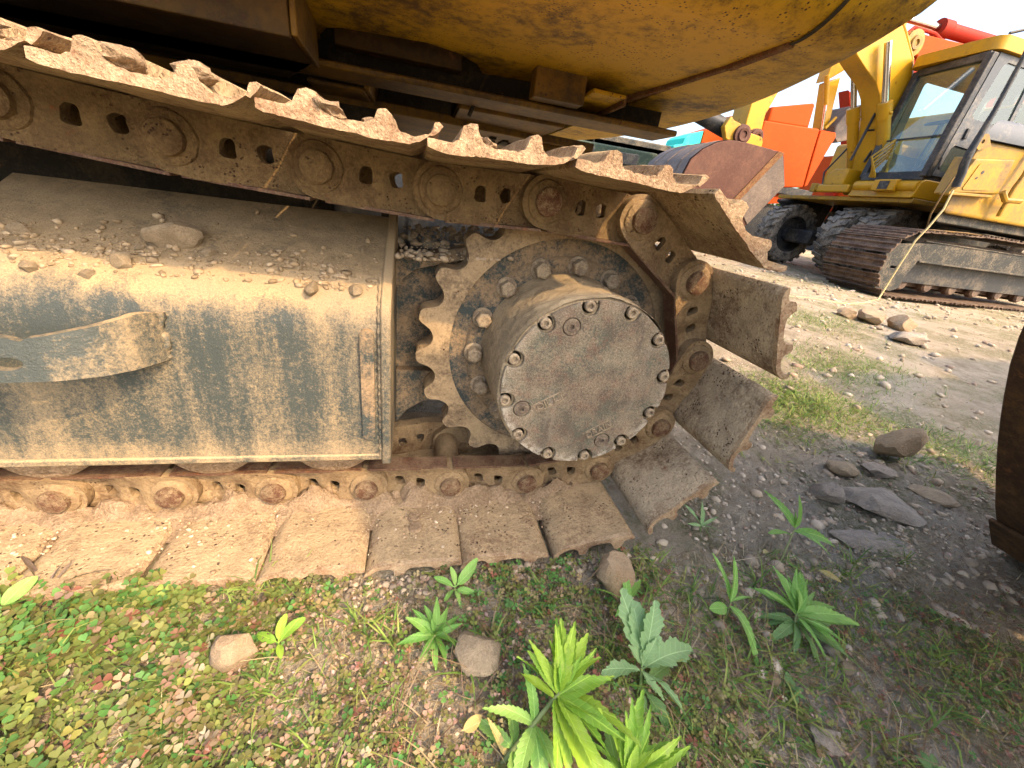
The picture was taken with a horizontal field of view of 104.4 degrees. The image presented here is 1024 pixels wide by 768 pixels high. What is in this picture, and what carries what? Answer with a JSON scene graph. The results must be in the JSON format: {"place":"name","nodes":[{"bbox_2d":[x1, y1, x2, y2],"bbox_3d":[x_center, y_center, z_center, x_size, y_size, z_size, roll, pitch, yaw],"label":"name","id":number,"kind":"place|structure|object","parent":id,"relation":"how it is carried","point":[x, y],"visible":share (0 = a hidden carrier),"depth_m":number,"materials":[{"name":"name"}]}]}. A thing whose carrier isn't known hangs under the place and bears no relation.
{"place":"outdoors","nodes":[
{"label":"outdoors","id":0,"kind":"place"},
{"bbox_2d":[128,726,162,757],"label":"seedling","id":1,"kind":"object","parent":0,"point":[131,738],"visible":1,"depth_m":0.53,"materials":[{"name":"green plant"}]},
{"bbox_2d":[0,242,1023,767],"bbox_3d":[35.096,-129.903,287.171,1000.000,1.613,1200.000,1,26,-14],"label":"ground","id":2,"kind":"structure","parent":0,"point":[966,374],"depth_m":1.02,"materials":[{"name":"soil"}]},
{"bbox_2d":[0,576,37,622],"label":"broad leaved weed","id":3,"kind":"object","parent":2,"relation":"on","point":[15,592],"visible":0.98,"depth_m":0.64,"materials":[{"name":"green plant"}]},
{"bbox_2d":[20,550,111,607],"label":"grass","id":4,"kind":"structure","parent":2,"relation":"on","point":[30,565],"depth_m":0.69,"materials":[{"name":"green plant"}]},
{"bbox_2d":[209,633,259,672],"bbox_3d":[-0.432,0.419,0.621,0.069,0.074,0.050,9,44,-21],"label":"rock","id":5,"kind":"object","parent":2,"relation":"on","point":[228,652],"visible":0.98,"depth_m":0.60,"materials":[{"name":"beige stone"}]},
{"bbox_2d":[256,614,305,658],"bbox_3d":[-0.387,0.420,0.654,0.072,0.055,0.057,10,25,5],"label":"oval seedling","id":6,"kind":"object","parent":2,"relation":"on","point":[282,632],"visible":1,"depth_m":0.65,"materials":[{"name":"green plant"}]},
{"bbox_2d":[396,597,461,669],"bbox_3d":[-0.144,0.443,0.696,0.115,0.065,0.107,1,26,-14],"label":"rosette weed","id":7,"kind":"object","parent":2,"relation":"on","point":[427,627],"visible":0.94,"depth_m":0.70,"materials":[{"name":"green plant"}]},
{"bbox_2d":[434,558,477,605],"bbox_3d":[-0.107,0.391,0.771,0.086,0.066,0.067,1,26,-14],"label":"seedling","id":8,"kind":"object","parent":2,"relation":"on","point":[466,573],"visible":1,"depth_m":0.78,"materials":[{"name":"green plant"}]},
{"bbox_2d":[0,0,936,606],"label":"excavator","id":9,"kind":"object","parent":2,"relation":"on","point":[564,364],"visible":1,"depth_m":0.79,"materials":[{"name":"metal"}]},
{"bbox_2d":[7,253,16,259],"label":"clod","id":10,"kind":"object","parent":9,"relation":"on","point":[10,258],"visible":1,"depth_m":0.60,"materials":[{"name":"brown soil"}]},
{"bbox_2d":[4,221,30,235],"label":"clod","id":11,"kind":"object","parent":9,"relation":"on","point":[16,228],"visible":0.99,"depth_m":0.62,"materials":[{"name":"beige soil"}]},
{"bbox_2d":[18,260,38,272],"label":"clod","id":12,"kind":"object","parent":9,"relation":"on","point":[27,266],"visible":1,"depth_m":0.59,"materials":[{"name":"beige soil"}]},
{"bbox_2d":[77,269,95,278],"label":"clod","id":13,"kind":"object","parent":9,"relation":"on","point":[87,273],"visible":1,"depth_m":0.61,"materials":[{"name":"beige soil"}]},
{"bbox_2d":[109,251,132,268],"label":"clod","id":14,"kind":"object","parent":9,"relation":"on","point":[120,259],"visible":1,"depth_m":0.62,"materials":[{"name":"beige soil"}]},
{"bbox_2d":[140,220,203,248],"bbox_3d":[-0.578,-0.253,0.676,0.060,0.057,0.081,45,37,15],"label":"clod","id":15,"kind":"object","parent":9,"relation":"on","point":[181,234],"visible":0.98,"depth_m":0.67,"materials":[{"name":"beige soil"}]},
{"bbox_2d":[0,207,377,290],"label":"dirt crumbs","id":16,"kind":"object","parent":9,"relation":"on","point":[292,263],"visible":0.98,"depth_m":0.67,"materials":[{"name":"soil"}]},
{"bbox_2d":[201,248,217,255],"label":"clod","id":17,"kind":"object","parent":9,"relation":"on","point":[209,251],"visible":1,"depth_m":0.68,"materials":[{"name":"beige soil"}]},
{"bbox_2d":[0,499,546,576],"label":"dirt crumbs","id":18,"kind":"object","parent":9,"relation":"on","point":[48,549],"visible":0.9,"depth_m":0.80,"materials":[{"name":"soil"}]},
{"bbox_2d":[304,281,318,295],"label":"clod","id":19,"kind":"object","parent":9,"relation":"on","point":[311,288],"visible":1,"depth_m":0.68,"materials":[{"name":"beige soil"}]},
{"bbox_2d":[348,284,362,294],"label":"clod","id":20,"kind":"object","parent":9,"relation":"on","point":[355,289],"visible":1,"depth_m":0.70,"materials":[{"name":"brown soil"}]},
{"bbox_2d":[359,246,366,252],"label":"clod","id":21,"kind":"object","parent":9,"relation":"on","point":[363,249],"visible":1,"depth_m":0.77,"materials":[{"name":"brown soil"}]},
{"bbox_2d":[394,224,513,262],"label":"dirt crumbs","id":22,"kind":"object","parent":9,"relation":"on","point":[420,254],"visible":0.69,"depth_m":0.93,"materials":[{"name":"soil"}]},
{"bbox_2d":[461,714,481,732],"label":"fallen leaf","id":23,"kind":"object","parent":2,"relation":"on","point":[472,723],"visible":1,"depth_m":0.59,"materials":[{"name":"yellow plant"}]},
{"bbox_2d":[281,552,666,613],"bbox_3d":[-0.039,0.405,0.809,0.786,0.024,0.089,1,26,-14],"label":"rubble","id":24,"kind":"object","parent":2,"relation":"on","point":[386,584],"visible":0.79,"depth_m":0.79,"materials":[{"name":"gravel"}]},
{"bbox_2d":[455,631,500,676],"bbox_3d":[-0.059,0.461,0.676,0.078,0.043,0.075,9,25,2],"label":"rock","id":25,"kind":"object","parent":2,"relation":"on","point":[478,655],"visible":0.99,"depth_m":0.66,"materials":[{"name":"beige stone"}]},
{"bbox_2d":[0,542,1023,767],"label":"clover leaves","id":26,"kind":"object","parent":2,"relation":"on","point":[27,739],"visible":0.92,"depth_m":0.62,"materials":[{"name":"green plant"}]},
{"bbox_2d":[0,534,1023,767],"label":"grass","id":27,"kind":"structure","parent":2,"relation":"on","point":[813,568],"depth_m":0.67,"materials":[{"name":"green plant"}]},
{"bbox_2d":[0,521,1023,767],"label":"dry straw","id":28,"kind":"object","parent":2,"relation":"on","point":[520,665],"visible":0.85,"depth_m":0.73,"materials":[{"name":"beige plant"}]},
{"bbox_2d":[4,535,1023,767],"bbox_3d":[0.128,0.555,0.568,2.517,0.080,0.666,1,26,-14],"label":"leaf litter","id":29,"kind":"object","parent":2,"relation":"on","point":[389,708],"visible":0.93,"depth_m":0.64,"materials":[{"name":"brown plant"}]},
{"bbox_2d":[17,530,1020,767],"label":"dry stems","id":30,"kind":"object","parent":2,"relation":"on","point":[327,625],"visible":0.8,"depth_m":0.69,"materials":[{"name":"brown plant"}]},
{"bbox_2d":[395,140,657,181],"bbox_3d":[-0.190,-4.061,7.734,5.900,1.450,1.585,1,26,-14],"label":"green machine","id":31,"kind":"object","parent":2,"relation":"on","point":[634,157],"visible":0.07,"depth_m":7.38,"materials":[{"name":"paint"}]},
{"bbox_2d":[478,617,640,767],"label":"tall weed","id":32,"kind":"object","parent":2,"relation":"on","point":[574,705],"visible":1,"depth_m":0.56,"materials":[{"name":"green plant"}]},
{"bbox_2d":[596,550,634,599],"bbox_3d":[0.215,0.399,0.826,0.080,0.099,0.052,1,11,-14],"label":"rock","id":33,"kind":"object","parent":2,"relation":"on","point":[614,572],"visible":0.88,"depth_m":0.81,"materials":[{"name":"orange stone"}]},
{"bbox_2d":[597,579,640,616],"bbox_3d":[0.216,0.424,0.806,0.094,0.079,0.079,16,26,17],"label":"three leaved weed","id":34,"kind":"object","parent":2,"relation":"on","point":[633,590],"visible":0.48,"depth_m":0.80,"materials":[{"name":"green plant"}]},
{"bbox_2d":[572,689,689,767],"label":"whorled weed","id":35,"kind":"object","parent":2,"relation":"on","point":[629,753],"visible":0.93,"depth_m":0.54,"materials":[{"name":"green plant"}]},
{"bbox_2d":[344,560,943,767],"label":"dry stems","id":36,"kind":"object","parent":2,"relation":"on","point":[736,662],"visible":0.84,"depth_m":0.68,"materials":[{"name":"brown plant"}]},
{"bbox_2d":[601,588,693,731],"bbox_3d":[0.240,0.472,0.680,0.156,0.150,0.149,15,26,15],"label":"lobed weed","id":37,"kind":"object","parent":2,"relation":"on","point":[651,649],"visible":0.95,"depth_m":0.68,"materials":[{"name":"green plant"}]},
{"bbox_2d":[585,128,722,154],"bbox_3d":[3.322,-5.271,9.892,3.300,2.493,0.800,1,26,-14],"label":"turquoise machine","id":38,"kind":"object","parent":2,"relation":"on","point":[704,135],"visible":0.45,"depth_m":9.38,"materials":[{"name":"paint"}]},
{"bbox_2d":[684,502,721,536],"bbox_3d":[0.483,0.353,1.014,0.095,0.075,0.080,11,25,7],"label":"pale sprout","id":39,"kind":"object","parent":2,"relation":"on","point":[703,523],"visible":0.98,"depth_m":1.02,"materials":[{"name":"green plant"}]},
{"bbox_2d":[709,553,758,665],"bbox_3d":[0.446,0.446,0.791,0.090,0.145,0.161,12,25,8],"label":"slender weed","id":40,"kind":"object","parent":2,"relation":"on","point":[720,608],"visible":0.97,"depth_m":0.81,"materials":[{"name":"green plant"}]},
{"bbox_2d":[726,716,760,752],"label":"rock","id":41,"kind":"object","parent":2,"relation":"on","point":[746,728],"visible":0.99,"depth_m":0.65,"materials":[{"name":"grey stone"}]},
{"bbox_2d":[768,671,780,685],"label":"pebble","id":42,"kind":"object","parent":2,"relation":"on","point":[777,681],"visible":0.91,"depth_m":0.72,"materials":[{"name":"orange stone"}]},
{"bbox_2d":[726,103,835,235],"bbox_3d":[6.211,-5.224,10.083,2.200,2.980,1.900,1,26,-14],"label":"orange excavator","id":43,"kind":"object","parent":2,"relation":"on","point":[795,139],"visible":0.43,"depth_m":8.99,"materials":[{"name":"paint"}]},
{"bbox_2d":[762,121,818,186],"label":"engine door","id":44,"kind":"structure","parent":43,"relation":"in","point":[797,143],"depth_m":8.95,"materials":[{"name":"orange paint"}]},
{"bbox_2d":[803,130,835,186],"bbox_3d":[6.905,-5.609,10.053,0.476,1.154,1.900,1,26,-14],"label":"rear door","id":45,"kind":"structure","parent":43,"relation":"in","point":[824,140],"depth_m":9.14,"materials":[{"name":"orange paint"}]},
{"bbox_2d":[783,672,805,703],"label":"round seedling","id":46,"kind":"object","parent":2,"relation":"on","point":[790,679],"visible":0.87,"depth_m":0.72,"materials":[{"name":"green plant"}]},
{"bbox_2d":[764,490,834,570],"bbox_3d":[0.723,0.375,1.002,0.194,0.142,0.128,22,28,27],"label":"upright weed","id":47,"kind":"object","parent":2,"relation":"on","point":[812,534],"visible":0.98,"depth_m":1.01,"materials":[{"name":"green plant"}]},
{"bbox_2d":[748,566,859,672],"bbox_3d":[0.600,0.476,0.818,0.193,0.118,0.176,1,26,-14],"label":"wide rosette weed","id":48,"kind":"object","parent":2,"relation":"on","point":[802,605],"visible":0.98,"depth_m":0.82,"materials":[{"name":"green plant"}]},
{"bbox_2d":[806,723,844,756],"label":"rock","id":49,"kind":"object","parent":2,"relation":"on","point":[829,743],"visible":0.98,"depth_m":0.65,"materials":[{"name":"grey stone"}]},
{"bbox_2d":[809,482,845,504],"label":"rock","id":50,"kind":"object","parent":2,"relation":"on","point":[832,492],"visible":0.98,"depth_m":1.25,"materials":[{"name":"grey stone"}]},
{"bbox_2d":[819,570,840,582],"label":"fallen leaf","id":51,"kind":"object","parent":2,"relation":"on","point":[832,576],"visible":1,"depth_m":0.96,"materials":[{"name":"yellow plant"}]},
{"bbox_2d":[648,24,1023,271],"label":"wheeled excavator","id":52,"kind":"object","parent":2,"relation":"on","point":[890,163],"visible":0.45,"depth_m":5.67,"materials":[{"name":"yellow paint"}]},
{"bbox_2d":[931,52,1023,177],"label":"cab door","id":53,"kind":"structure","parent":52,"relation":"in","point":[968,128],"depth_m":5.16,"materials":[{"name":"grey paint"}]},
{"bbox_2d":[652,389,1023,679],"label":"soil lumps","id":54,"kind":"object","parent":2,"relation":"on","point":[970,563],"visible":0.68,"depth_m":1.02,"materials":[{"name":"soil"}]},
{"bbox_2d":[674,393,1007,585],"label":"gravel","id":55,"kind":"structure","parent":2,"relation":"on","point":[830,509],"depth_m":1.17,"materials":[{"name":"grey gravel"}]},
{"bbox_2d":[825,460,859,477],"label":"rock","id":56,"kind":"object","parent":2,"relation":"on","point":[845,469],"visible":1,"depth_m":1.38,"materials":[{"name":"stone"}]},
{"bbox_2d":[836,307,856,319],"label":"rock","id":57,"kind":"object","parent":2,"relation":"on","point":[848,313],"visible":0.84,"depth_m":3.81,"materials":[{"name":"beige stone"}]},
{"bbox_2d":[839,661,854,676],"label":"pebble","id":58,"kind":"object","parent":2,"relation":"on","point":[849,673],"visible":0.94,"depth_m":0.77,"materials":[{"name":"grey stone"}]},
{"bbox_2d":[714,304,996,499],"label":"grass","id":59,"kind":"structure","parent":2,"relation":"on","point":[806,403],"depth_m":1.84,"materials":[{"name":"green plant"}]},
{"bbox_2d":[857,308,886,324],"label":"rock","id":60,"kind":"object","parent":2,"relation":"on","point":[873,316],"visible":0.92,"depth_m":3.74,"materials":[{"name":"beige stone"}]},
{"bbox_2d":[828,529,916,557],"bbox_3d":[1.012,0.438,1.121,0.230,0.018,0.097,10,25,4],"label":"rock","id":61,"kind":"object","parent":2,"relation":"on","point":[852,538],"visible":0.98,"depth_m":1.10,"materials":[{"name":"grey stone"}]},
{"bbox_2d":[860,462,896,477],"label":"rock","id":62,"kind":"object","parent":2,"relation":"on","point":[875,469],"visible":1,"depth_m":1.39,"materials":[{"name":"grey stone"}]},
{"bbox_2d":[841,487,926,526],"bbox_3d":[1.173,0.381,1.247,0.251,0.069,0.154,18,34,8],"label":"rock","id":63,"kind":"object","parent":2,"relation":"on","point":[885,502],"visible":0.96,"depth_m":1.21,"materials":[{"name":"grey stone"}]},
{"bbox_2d":[873,428,928,457],"bbox_3d":[1.458,0.223,1.489,0.140,0.164,0.113,12,47,-25],"label":"rock","id":64,"kind":"object","parent":2,"relation":"on","point":[905,442],"visible":1,"depth_m":1.46,"materials":[{"name":"brown stone"}]},
{"bbox_2d":[887,314,917,331],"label":"rock","id":65,"kind":"object","parent":2,"relation":"on","point":[903,322],"visible":0.86,"depth_m":3.62,"materials":[{"name":"beige stone"}]},
{"bbox_2d":[889,331,927,345],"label":"rock","id":66,"kind":"object","parent":2,"relation":"on","point":[916,339],"visible":0.99,"depth_m":3.22,"materials":[{"name":"grey stone"}]},
{"bbox_2d":[800,16,1023,249],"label":"orange boom excavator","id":67,"kind":"object","parent":2,"relation":"on","point":[940,31],"visible":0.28,"depth_m":8.68,"materials":[{"name":"paint"}]},
{"bbox_2d":[798,23,906,222],"bbox_3d":[9.791,-7.058,11.893,6.086,5.553,2.515,-4,28,-25],"label":"distant arm","id":68,"kind":"object","parent":67,"relation":"attached to","point":[828,117],"visible":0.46,"depth_m":9.95},
{"bbox_2d":[822,51,1023,311],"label":"tracked excavator","id":69,"kind":"object","parent":2,"relation":"on","point":[986,185],"visible":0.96,"depth_m":5.12,"materials":[{"name":"yellow paint"}]},
{"bbox_2d":[793,190,953,303],"bbox_3d":[3.951,-1.526,4.306,2.198,1.307,0.247,-3,27,-23],"label":"rope","id":70,"kind":"object","parent":69,"relation":"hanging from","point":[916,239],"visible":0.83,"depth_m":4.66,"materials":[{"name":"fabric"}]},
{"bbox_2d":[926,177,980,235],"bbox_3d":[5.514,-2.092,4.797,1.371,0.570,0.055,-2,27,-20],"label":"cable","id":71,"kind":"object","parent":69,"relation":"hanging from","point":[943,192],"visible":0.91,"depth_m":4.66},
{"bbox_2d":[914,750,945,767],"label":"creeping weed","id":72,"kind":"object","parent":2,"relation":"on","point":[928,764],"visible":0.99,"depth_m":0.65,"materials":[{"name":"green plant"}]},
{"bbox_2d":[907,484,960,507],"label":"rock","id":73,"kind":"object","parent":2,"relation":"on","point":[935,496],"visible":0.99,"depth_m":1.30,"materials":[{"name":"stone"}]},
{"bbox_2d":[988,326,1023,563],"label":"digger bucket","id":74,"kind":"object","parent":2,"relation":"on","point":[1006,526],"visible":1,"depth_m":0.88,"materials":[{"name":"brown metal"}]},
{"bbox_2d":[620,0,1023,204],"label":"sky","id":75,"kind":"structure","parent":0,"point":[996,17],"materials":[{"name":"white"}]},
{"bbox_2d":[692,251,1023,492],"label":"gravel","id":76,"kind":"structure","parent":0,"point":[938,482],"depth_m":3.00,"materials":[{"name":"beige gravel"}]}
]}

